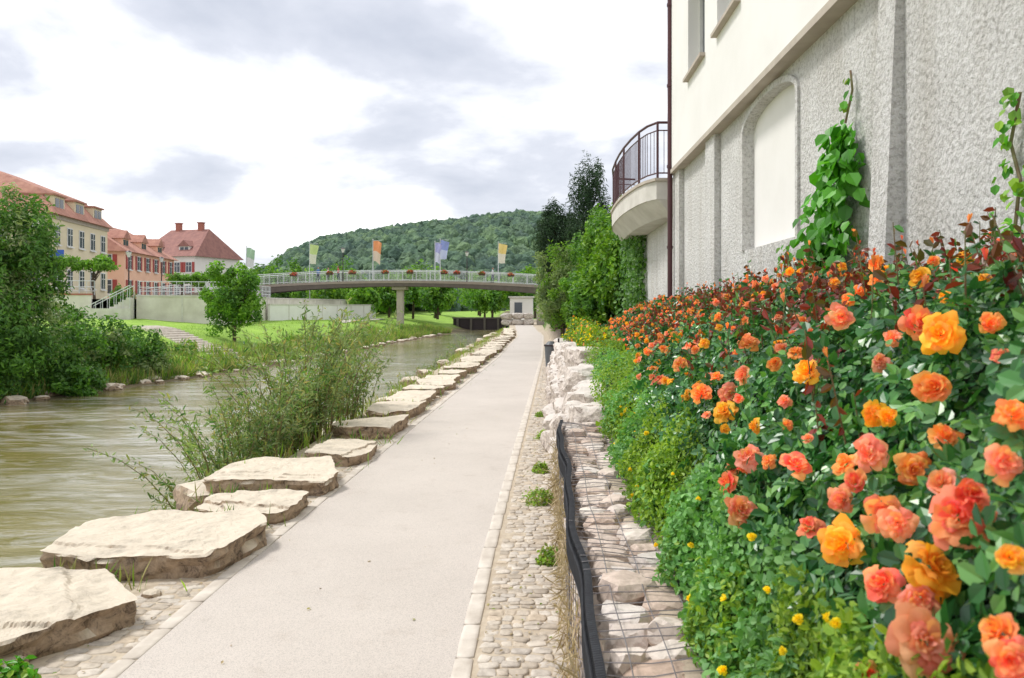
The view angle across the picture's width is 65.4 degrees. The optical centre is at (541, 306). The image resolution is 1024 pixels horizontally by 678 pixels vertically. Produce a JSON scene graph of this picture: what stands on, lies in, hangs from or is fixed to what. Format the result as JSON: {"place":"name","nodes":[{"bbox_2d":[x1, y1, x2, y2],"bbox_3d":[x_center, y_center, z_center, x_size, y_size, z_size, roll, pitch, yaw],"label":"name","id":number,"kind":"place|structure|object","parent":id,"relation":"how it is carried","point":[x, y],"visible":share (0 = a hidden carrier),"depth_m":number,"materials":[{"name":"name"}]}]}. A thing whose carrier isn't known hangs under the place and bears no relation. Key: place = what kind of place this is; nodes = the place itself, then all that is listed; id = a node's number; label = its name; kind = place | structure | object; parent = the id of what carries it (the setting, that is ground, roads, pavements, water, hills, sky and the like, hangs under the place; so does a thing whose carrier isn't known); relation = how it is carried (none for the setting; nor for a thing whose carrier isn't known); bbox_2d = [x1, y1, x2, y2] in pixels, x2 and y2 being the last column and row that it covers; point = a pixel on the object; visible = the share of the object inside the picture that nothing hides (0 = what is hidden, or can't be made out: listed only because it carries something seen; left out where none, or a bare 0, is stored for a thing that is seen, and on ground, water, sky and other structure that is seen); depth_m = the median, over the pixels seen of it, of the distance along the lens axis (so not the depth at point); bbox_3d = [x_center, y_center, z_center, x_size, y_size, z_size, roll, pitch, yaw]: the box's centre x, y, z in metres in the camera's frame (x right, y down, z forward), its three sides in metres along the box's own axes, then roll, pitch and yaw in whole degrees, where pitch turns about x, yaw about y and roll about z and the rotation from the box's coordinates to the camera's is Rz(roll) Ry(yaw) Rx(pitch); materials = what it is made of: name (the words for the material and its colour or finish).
{"place":"outdoors","nodes":[
{"label":"outdoors","id":0,"kind":"place"},
{"bbox_2d":[0,330,496,567],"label":"river water","id":1,"kind":"structure","parent":0,"point":[57,481],"depth_m":18.27,"materials":[{"name":"liquid"}]},
{"bbox_2d":[92,299,407,304],"bbox_3d":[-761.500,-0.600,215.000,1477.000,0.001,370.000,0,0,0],"label":"street ground","id":2,"kind":"structure","parent":0,"point":[104,302],"depth_m":106.18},
{"bbox_2d":[11,213,108,298],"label":"walls","id":3,"kind":"structure","parent":2,"relation":"on","point":[76,226],"depth_m":74.78,"materials":[{"name":"paint"}]},
{"bbox_2d":[0,192,106,290],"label":"windows","id":4,"kind":"structure","parent":3,"relation":"attached to","point":[59,201],"depth_m":74.11,"materials":[{"name":"white glass"}]},
{"bbox_2d":[0,171,113,228],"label":"roof","id":5,"kind":"structure","parent":3,"relation":"on","point":[24,185],"depth_m":69.83,"materials":[{"name":"red tile"}]},
{"bbox_2d":[68,253,120,301],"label":"pollarded plane tree","id":6,"kind":"object","parent":2,"relation":"on","point":[102,262],"visible":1,"depth_m":64.31,"materials":[{"name":"green plant"}]},
{"bbox_2d":[93,251,173,302],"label":"walls","id":7,"kind":"structure","parent":2,"relation":"on","point":[120,275],"depth_m":93.17,"materials":[{"name":"orange paint"}]},
{"bbox_2d":[107,230,173,294],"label":"windows","id":8,"kind":"structure","parent":7,"relation":"attached to","point":[123,237],"depth_m":96.64,"materials":[{"name":"white glass"}]},
{"bbox_2d":[107,227,178,260],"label":"roof","id":9,"kind":"structure","parent":7,"relation":"on","point":[113,245],"depth_m":95.04,"materials":[{"name":"red tile"}]},
{"bbox_2d":[159,222,242,294],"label":"white villa","id":10,"kind":"object","parent":2,"relation":"on","point":[200,248],"visible":0.23,"depth_m":128.51,"materials":[{"name":"paint"}]},
{"bbox_2d":[162,240,194,294],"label":"windows","id":11,"kind":"structure","parent":10,"relation":"in","point":[188,267],"depth_m":125.74,"materials":[{"name":"white glass"}]},
{"bbox_2d":[0,0,672,269],"label":"sky","id":12,"kind":"structure","parent":0,"point":[276,126],"materials":[{"name":"white"}]},
{"bbox_2d":[0,310,709,677],"bbox_3d":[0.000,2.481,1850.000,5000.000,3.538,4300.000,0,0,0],"label":"ground","id":13,"kind":"structure","parent":0,"point":[444,320],"depth_m":55.06,"materials":[{"name":"plant"}]},
{"bbox_2d":[0,655,41,677],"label":"weed tuft","id":14,"kind":"object","parent":13,"relation":"on","point":[20,668],"visible":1,"depth_m":4.11,"materials":[{"name":"green plant"}]},
{"bbox_2d":[0,182,74,392],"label":"willow tree","id":15,"kind":"object","parent":13,"relation":"on","point":[32,243],"visible":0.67,"depth_m":27.86,"materials":[{"name":"green plant"}]},
{"bbox_2d":[0,278,77,404],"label":"willow tree","id":16,"kind":"object","parent":13,"relation":"on","point":[13,363],"visible":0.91,"depth_m":26.42,"materials":[{"name":"green plant"}]},
{"bbox_2d":[23,293,92,317],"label":"retaining wall","id":17,"kind":"structure","parent":13,"relation":"on","point":[79,300],"depth_m":58.79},
{"bbox_2d":[23,322,112,385],"bbox_3d":[-18.006,2.044,30.126,3.154,2.927,2.885,0,0,0],"label":"riverbank bush","id":18,"kind":"object","parent":13,"relation":"on","point":[81,353],"visible":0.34,"depth_m":30.19,"materials":[{"name":"green plant"}]},
{"bbox_2d":[36,301,100,349],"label":"riverbank bush","id":19,"kind":"object","parent":13,"relation":"on","point":[66,318],"visible":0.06,"depth_m":32.88,"materials":[{"name":"green plant"}]},
{"bbox_2d":[0,567,137,661],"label":"bank slab stone","id":20,"kind":"object","parent":13,"relation":"on","point":[47,611],"visible":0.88,"depth_m":4.83,"materials":[{"name":"stone"}]},
{"bbox_2d":[45,361,108,395],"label":"riverbank bush","id":21,"kind":"object","parent":13,"relation":"on","point":[65,379],"visible":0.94,"depth_m":28.55,"materials":[{"name":"green plant"}]},
{"bbox_2d":[56,306,143,375],"bbox_3d":[-17.998,1.636,32.640,3.281,3.429,3.214,0,0,0],"label":"riverbank bush","id":22,"kind":"object","parent":13,"relation":"on","point":[120,333],"visible":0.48,"depth_m":32.41,"materials":[{"name":"green plant"}]},
{"bbox_2d":[88,285,133,319],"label":"street stairs","id":23,"kind":"structure","parent":13,"relation":"on","point":[124,309],"depth_m":58.28,"materials":[{"name":"concrete"}]},
{"bbox_2d":[108,283,136,307],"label":"clipped shrub","id":24,"kind":"object","parent":13,"relation":"on","point":[123,296],"visible":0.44,"depth_m":60.03,"materials":[{"name":"green plant"}]},
{"bbox_2d":[106,324,174,376],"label":"riverbank bush","id":25,"kind":"object","parent":13,"relation":"on","point":[145,357],"visible":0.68,"depth_m":34.34,"materials":[{"name":"green plant"}]},
{"bbox_2d":[40,508,266,580],"bbox_3d":[-3.063,2.070,6.460,1.565,0.607,1.342,0,0,0],"label":"bank slab stone","id":26,"kind":"object","parent":13,"relation":"on","point":[176,544],"visible":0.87,"depth_m":6.13,"materials":[{"name":"stone"}]},
{"bbox_2d":[132,325,249,365],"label":"river steps","id":27,"kind":"structure","parent":13,"relation":"on","point":[176,334],"depth_m":45.83,"materials":[{"name":"stone"}]},
{"bbox_2d":[83,337,329,509],"bbox_3d":[-4.286,1.818,10.448,2.830,2.868,2.898,0,0,-21],"label":"willow bush","id":28,"kind":"object","parent":13,"relation":"on","point":[267,435],"visible":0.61,"depth_m":10.45,"materials":[{"name":"green plant"}]},
{"bbox_2d":[0,321,452,400],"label":"tall bank grass","id":29,"kind":"structure","parent":13,"relation":"on","point":[188,362],"depth_m":40.13,"materials":[{"name":"green plant"}]},
{"bbox_2d":[198,260,265,341],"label":"round tree","id":30,"kind":"object","parent":13,"relation":"on","point":[234,300],"visible":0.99,"depth_m":49.23,"materials":[{"name":"green plant"}]},
{"bbox_2d":[136,295,346,324],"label":"retaining wall","id":31,"kind":"structure","parent":13,"relation":"on","point":[183,308],"depth_m":60.79,"materials":[{"name":"concrete"}]},
{"bbox_2d":[35,280,270,297],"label":"promenade railing","id":32,"kind":"object","parent":31,"relation":"on","point":[191,291],"visible":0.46,"depth_m":61.10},
{"bbox_2d":[0,360,486,673],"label":"edge stones","id":33,"kind":"object","parent":13,"relation":"on","point":[150,593],"visible":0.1,"depth_m":5.46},
{"bbox_2d":[0,332,497,510],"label":"riverbank rocks","id":34,"kind":"object","parent":13,"relation":"on","point":[181,499],"visible":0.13,"depth_m":25.98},
{"bbox_2d":[194,489,308,523],"bbox_3d":[-2.784,2.099,7.668,0.989,0.539,0.802,0,0,0],"label":"bank slab stone","id":35,"kind":"object","parent":13,"relation":"on","point":[291,504],"visible":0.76,"depth_m":7.57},
{"bbox_2d":[98,318,413,355],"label":"meadow grass","id":36,"kind":"structure","parent":13,"relation":"on","point":[263,330],"depth_m":58.25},
{"bbox_2d":[19,328,509,591],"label":"grass tufts","id":37,"kind":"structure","parent":13,"relation":"on","point":[132,574],"depth_m":8.20,"materials":[{"name":"green plant"}]},
{"bbox_2d":[250,254,285,297],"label":"deciduous tree","id":38,"kind":"object","parent":13,"relation":"on","point":[258,269],"visible":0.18,"depth_m":110.54,"materials":[{"name":"green plant"}]},
{"bbox_2d":[203,456,338,495],"bbox_3d":[-2.922,2.067,8.971,1.392,0.597,1.278,0,0,0],"label":"bank slab stone","id":39,"kind":"object","parent":13,"relation":"on","point":[314,476],"visible":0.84,"depth_m":8.57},
{"bbox_2d":[55,327,505,567],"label":"riverbank grass","id":40,"kind":"structure","parent":13,"relation":"on","point":[455,357],"depth_m":19.09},
{"bbox_2d":[183,297,402,458],"bbox_3d":[-3.775,1.543,12.552,3.000,3.415,4.073,0,0,0],"label":"willow bush","id":41,"kind":"object","parent":13,"relation":"on","point":[314,405],"visible":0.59,"depth_m":12.15,"materials":[{"name":"green plant"}]},
{"bbox_2d":[268,258,317,298],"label":"deciduous tree","id":42,"kind":"object","parent":13,"relation":"on","point":[296,294],"visible":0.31,"depth_m":103.88,"materials":[{"name":"green plant"}]},
{"bbox_2d":[92,288,509,310],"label":"distant trees","id":43,"kind":"object","parent":13,"relation":"on","point":[457,307],"visible":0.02,"depth_m":211.37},
{"bbox_2d":[29,319,578,677],"bbox_3d":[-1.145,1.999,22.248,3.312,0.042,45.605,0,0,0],"label":"cobblestone strip","id":44,"kind":"object","parent":13,"relation":"on","point":[486,667],"visible":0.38,"depth_m":5.34,"materials":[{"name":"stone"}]},
{"bbox_2d":[522,484,553,506],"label":"weed tuft","id":45,"kind":"object","parent":44,"relation":"on","point":[544,495],"visible":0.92,"depth_m":8.04,"materials":[{"name":"green plant"}]},
{"bbox_2d":[535,542,563,566],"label":"weed tuft","id":46,"kind":"object","parent":44,"relation":"on","point":[547,557],"visible":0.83,"depth_m":6.16,"materials":[{"name":"green plant"}]},
{"bbox_2d":[231,307,401,433],"bbox_3d":[-3.729,1.317,14.308,3.175,2.683,2.072,0,0,35],"label":"willow bush","id":47,"kind":"object","parent":13,"relation":"on","point":[357,393],"visible":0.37,"depth_m":14.26,"materials":[{"name":"green plant"}]},
{"bbox_2d":[97,332,543,677],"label":"path edging","id":48,"kind":"object","parent":13,"relation":"on","point":[462,666],"visible":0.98,"depth_m":5.95,"materials":[{"name":"stone"}]},
{"bbox_2d":[267,304,375,320],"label":"river wall","id":49,"kind":"structure","parent":13,"relation":"on","point":[276,312],"depth_m":82.36,"materials":[{"name":"concrete"}]},
{"bbox_2d":[305,273,348,298],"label":"deciduous tree","id":50,"kind":"object","parent":13,"relation":"on","point":[329,294],"visible":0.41,"depth_m":98.60,"materials":[{"name":"green plant"}]},
{"bbox_2d":[117,319,542,677],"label":"footpath","id":51,"kind":"structure","parent":13,"relation":"on","point":[406,514],"depth_m":6.01,"materials":[{"name":"concrete"}]},
{"bbox_2d":[303,439,376,466],"bbox_3d":[-2.626,2.092,10.518,0.829,0.543,1.235,0,0,0],"label":"bank slab stone","id":52,"kind":"object","parent":13,"relation":"on","point":[348,452],"visible":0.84,"depth_m":10.26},
{"bbox_2d":[140,270,543,324],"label":"footbridge","id":53,"kind":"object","parent":13,"relation":"on","point":[399,285],"visible":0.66,"depth_m":89.05,"materials":[{"name":"metal"}]},
{"bbox_2d":[320,255,367,297],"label":"deciduous tree","id":54,"kind":"object","parent":13,"relation":"on","point":[352,277],"visible":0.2,"depth_m":117.02,"materials":[{"name":"green plant"}]},
{"bbox_2d":[345,287,382,314],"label":"deciduous tree","id":55,"kind":"object","parent":13,"relation":"on","point":[367,295],"visible":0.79,"depth_m":96.07,"materials":[{"name":"green plant"}]},
{"bbox_2d":[331,414,408,439],"bbox_3d":[-2.744,2.080,12.735,1.038,0.581,1.568,0,0,0],"label":"bank slab stone","id":56,"kind":"object","parent":13,"relation":"on","point":[370,427],"visible":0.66,"depth_m":12.17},
{"bbox_2d":[372,274,414,316],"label":"deciduous tree","id":57,"kind":"object","parent":13,"relation":"on","point":[388,296],"visible":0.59,"depth_m":103.23,"materials":[{"name":"green plant"}]},
{"bbox_2d":[365,400,425,418],"bbox_3d":[-2.699,2.079,14.714,0.958,0.590,1.671,0,0,0],"label":"bank slab stone","id":58,"kind":"object","parent":13,"relation":"on","point":[394,408],"visible":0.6,"depth_m":14.40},
{"bbox_2d":[384,390,436,405],"bbox_3d":[-2.752,2.089,16.534,0.924,0.560,1.821,0,0,0],"label":"bank slab stone","id":59,"kind":"object","parent":13,"relation":"on","point":[428,396],"visible":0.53,"depth_m":16.53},
{"bbox_2d":[397,259,435,318],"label":"deciduous tree","id":60,"kind":"object","parent":13,"relation":"on","point":[416,301],"visible":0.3,"depth_m":107.14,"materials":[{"name":"green plant"}]},
{"bbox_2d":[416,378,456,390],"bbox_3d":[-2.599,2.083,19.543,1.019,0.574,1.428,0,0,0],"label":"bank slab stone","id":61,"kind":"object","parent":13,"relation":"on","point":[451,383],"visible":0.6,"depth_m":19.25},
{"bbox_2d":[417,280,462,318],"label":"deciduous tree","id":62,"kind":"object","parent":13,"relation":"on","point":[434,297],"visible":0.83,"depth_m":101.97,"materials":[{"name":"green plant"}]},
{"bbox_2d":[452,317,512,329],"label":"weir gate","id":63,"kind":"structure","parent":13,"relation":"on","point":[481,323],"depth_m":112.00,"materials":[{"name":"metal"}]},
{"bbox_2d":[474,280,506,316],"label":"deciduous tree","id":64,"kind":"object","parent":13,"relation":"on","point":[492,300],"visible":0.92,"depth_m":111.39,"materials":[{"name":"green plant"}]},
{"bbox_2d":[500,313,533,325],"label":"abutment stones","id":65,"kind":"object","parent":13,"relation":"on","point":[506,318],"visible":0.93,"depth_m":87.60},
{"bbox_2d":[508,296,534,318],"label":"white pump house","id":66,"kind":"structure","parent":13,"relation":"on","point":[521,304],"depth_m":104.00,"materials":[{"name":"paint"}]},
{"bbox_2d":[514,264,550,317],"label":"deciduous tree","id":67,"kind":"object","parent":13,"relation":"on","point":[519,279],"visible":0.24,"depth_m":111.41,"materials":[{"name":"green plant"}]},
{"bbox_2d":[531,197,581,328],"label":"pine tree","id":68,"kind":"object","parent":13,"relation":"on","point":[553,231],"visible":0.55,"depth_m":42.68,"materials":[{"name":"green plant"}]},
{"bbox_2d":[532,239,581,336],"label":"willow shrub","id":69,"kind":"object","parent":13,"relation":"on","point":[550,297],"visible":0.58,"depth_m":33.63,"materials":[{"name":"green plant"}]},
{"bbox_2d":[540,429,583,677],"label":"dry grass fringe","id":70,"kind":"object","parent":13,"relation":"on","point":[556,492],"visible":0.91,"depth_m":4.76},
{"bbox_2d":[558,267,584,325],"bbox_3d":[1.634,-0.069,32.143,2.056,3.142,4.466,0,0,0],"label":"overgrown vine tree","id":71,"kind":"object","parent":13,"relation":"on","point":[567,310],"visible":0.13,"depth_m":31.27,"materials":[{"name":"green plant"}]},
{"bbox_2d":[539,338,605,482],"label":"boulders","id":72,"kind":"object","parent":13,"relation":"on","point":[569,397],"visible":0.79,"depth_m":11.36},
{"bbox_2d":[562,314,592,341],"bbox_3d":[1.308,0.854,26.924,1.411,1.248,3.910,0,0,0],"label":"flowering border","id":73,"kind":"object","parent":13,"relation":"on","point":[577,321],"visible":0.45,"depth_m":26.49,"materials":[{"name":"yellow plant"}]},
{"bbox_2d":[562,150,610,250],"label":"pine tree","id":74,"kind":"object","parent":13,"relation":"on","point":[586,194],"visible":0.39,"depth_m":40.48,"materials":[{"name":"green plant"}]},
{"bbox_2d":[567,263,610,325],"bbox_3d":[1.756,-0.068,28.989,1.810,3.154,4.200,0,0,0],"label":"overgrown vine tree","id":75,"kind":"object","parent":13,"relation":"on","point":[581,292],"visible":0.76,"depth_m":27.83,"materials":[{"name":"green plant"}]},
{"bbox_2d":[575,203,610,315],"bbox_3d":[2.401,-1.466,33.012,2.427,5.936,3.719,0,0,0],"label":"overgrown vine tree","id":76,"kind":"object","parent":13,"relation":"on","point":[587,243],"visible":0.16,"depth_m":32.38,"materials":[{"name":"green plant"}]},
{"bbox_2d":[580,324,616,347],"bbox_3d":[1.295,0.916,16.980,1.001,1.096,2.623,0,0,0],"label":"flowering border","id":77,"kind":"object","parent":13,"relation":"on","point":[601,334],"visible":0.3,"depth_m":16.51,"materials":[{"name":"yellow plant"}]},
{"bbox_2d":[588,203,614,319],"bbox_3d":[2.634,-1.288,29.903,2.102,5.580,2.997,0,0,0],"label":"overgrown vine tree","id":78,"kind":"object","parent":13,"relation":"on","point":[604,221],"visible":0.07,"depth_m":30.38,"materials":[{"name":"green plant"}]},
{"bbox_2d":[582,333,628,364],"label":"green perennial","id":79,"kind":"object","parent":13,"relation":"on","point":[603,346],"visible":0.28,"depth_m":13.31,"materials":[{"name":"green plant"}]},
{"bbox_2d":[592,195,625,316],"bbox_3d":[2.668,-1.238,27.472,1.914,5.484,2.769,0,0,0],"label":"overgrown vine tree","id":80,"kind":"object","parent":13,"relation":"on","point":[605,256],"visible":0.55,"depth_m":27.05,"materials":[{"name":"green plant"}]},
{"bbox_2d":[591,348,637,383],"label":"green perennial","id":81,"kind":"object","parent":13,"relation":"on","point":[612,355],"visible":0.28,"depth_m":11.07,"materials":[{"name":"green plant"}]},
{"bbox_2d":[589,350,645,410],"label":"green perennial","id":82,"kind":"object","parent":13,"relation":"on","point":[611,373],"visible":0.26,"depth_m":9.26,"materials":[{"name":"green plant"}]},
{"bbox_2d":[599,362,649,437],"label":"green perennial","id":83,"kind":"object","parent":13,"relation":"on","point":[621,395],"visible":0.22,"depth_m":7.43,"materials":[{"name":"green plant"}]},
{"bbox_2d":[557,422,696,677],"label":"stones","id":84,"kind":"object","parent":13,"relation":"on","point":[624,580],"visible":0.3,"depth_m":3.63,"materials":[{"name":"stone"}]},
{"bbox_2d":[557,422,707,677],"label":"wire mesh","id":85,"kind":"object","parent":13,"relation":"on","point":[604,560],"visible":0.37,"depth_m":4.12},
{"bbox_2d":[556,419,606,677],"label":"edge matting","id":86,"kind":"object","parent":85,"relation":"attached to","point":[593,662],"visible":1,"depth_m":3.76,"materials":[{"name":"black"}]},
{"bbox_2d":[603,401,669,473],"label":"green perennial","id":87,"kind":"object","parent":13,"relation":"on","point":[622,434],"visible":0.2,"depth_m":6.07,"materials":[{"name":"green plant"}]},
{"bbox_2d":[624,441,688,530],"bbox_3d":[0.776,1.158,4.741,0.570,0.786,0.936,0,0,0],"label":"green perennial","id":88,"kind":"object","parent":13,"relation":"on","point":[641,508],"visible":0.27,"depth_m":4.57,"materials":[{"name":"green plant"}]},
{"bbox_2d":[652,489,710,594],"bbox_3d":[0.719,1.185,3.631,0.452,0.699,0.711,0,0,0],"label":"green perennial","id":89,"kind":"object","parent":13,"relation":"on","point":[663,577],"visible":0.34,"depth_m":3.55,"materials":[{"name":"green plant"}]},
{"bbox_2d":[610,387,812,677],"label":"mint plant","id":90,"kind":"object","parent":13,"relation":"on","point":[719,550],"visible":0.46,"depth_m":2.85,"materials":[{"name":"green plant"}]},
{"bbox_2d":[676,554,771,677],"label":"green perennial","id":91,"kind":"object","parent":13,"relation":"on","point":[732,604],"visible":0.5,"depth_m":2.77,"materials":[{"name":"green plant"}]},
{"bbox_2d":[734,628,811,677],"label":"green perennial","id":92,"kind":"object","parent":13,"relation":"on","point":[766,663],"visible":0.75,"depth_m":2.19,"materials":[{"name":"green plant"}]},
{"bbox_2d":[597,360,996,677],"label":"yellow flowering shrub","id":93,"kind":"object","parent":13,"relation":"on","point":[833,657],"visible":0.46,"depth_m":2.14,"materials":[{"name":"green plant"}]},
{"bbox_2d":[595,207,1023,677],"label":"rose bush","id":94,"kind":"object","parent":13,"relation":"on","point":[865,423],"visible":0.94,"depth_m":2.44,"materials":[{"name":"green plant"}]},
{"bbox_2d":[637,0,1023,303],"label":"wall","id":95,"kind":"structure","parent":13,"relation":"on","point":[933,80],"depth_m":6.99,"materials":[{"name":"paint"}]},
{"bbox_2d":[607,232,646,317],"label":"hanging ivy","id":96,"kind":"object","parent":95,"relation":"attached to","point":[634,258],"visible":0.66,"depth_m":23.71,"materials":[{"name":"green plant"}]},
{"bbox_2d":[611,121,672,240],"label":"balcony","id":97,"kind":"structure","parent":95,"relation":"attached to","point":[639,208],"depth_m":19.57,"materials":[{"name":"concrete"}]},
{"bbox_2d":[670,0,857,174],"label":"ledge","id":98,"kind":"object","parent":95,"relation":"on","point":[823,20],"depth_m":9.88,"materials":[{"name":"stone"}]},
{"bbox_2d":[672,0,828,167],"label":"wall","id":99,"kind":"structure","parent":98,"relation":"on","point":[748,45],"depth_m":13.00,"materials":[{"name":"paint"}]},
{"bbox_2d":[667,0,672,299],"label":"downpipe","id":100,"kind":"object","parent":99,"relation":"attached to","point":[669,149],"visible":0.68,"depth_m":17.70,"materials":[{"name":"red metal"}]},
{"bbox_2d":[683,0,740,81],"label":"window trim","id":101,"kind":"structure","parent":99,"relation":"attached to","point":[726,15],"depth_m":14.64,"materials":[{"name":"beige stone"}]},
{"bbox_2d":[788,123,869,276],"bbox_3d":[2.834,-0.853,8.037,0.470,1.869,1.608,0,0,0],"label":"climbing vine","id":102,"kind":"object","parent":95,"relation":"attached to","point":[838,165],"visible":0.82,"depth_m":7.73,"materials":[{"name":"green plant"}]},
{"bbox_2d":[838,70,853,129],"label":"climbing vine","id":103,"kind":"object","parent":95,"relation":"attached to","point":[844,107],"visible":0.99,"depth_m":7.74,"materials":[{"name":"green plant"}]},
{"bbox_2d":[989,87,1023,256],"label":"climbing vine","id":104,"kind":"object","parent":95,"relation":"attached to","point":[1016,185],"visible":0.7,"depth_m":5.02,"materials":[{"name":"green plant"}]},
{"bbox_3d":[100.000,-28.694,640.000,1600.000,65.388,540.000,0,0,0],"label":"hill","id":105,"kind":"structure","parent":0,"visible":0},
{"bbox_2d":[255,208,580,288],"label":"forest","id":106,"kind":"object","parent":105,"relation":"on","point":[477,237],"visible":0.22,"depth_m":499.35,"materials":[{"name":"plant"}]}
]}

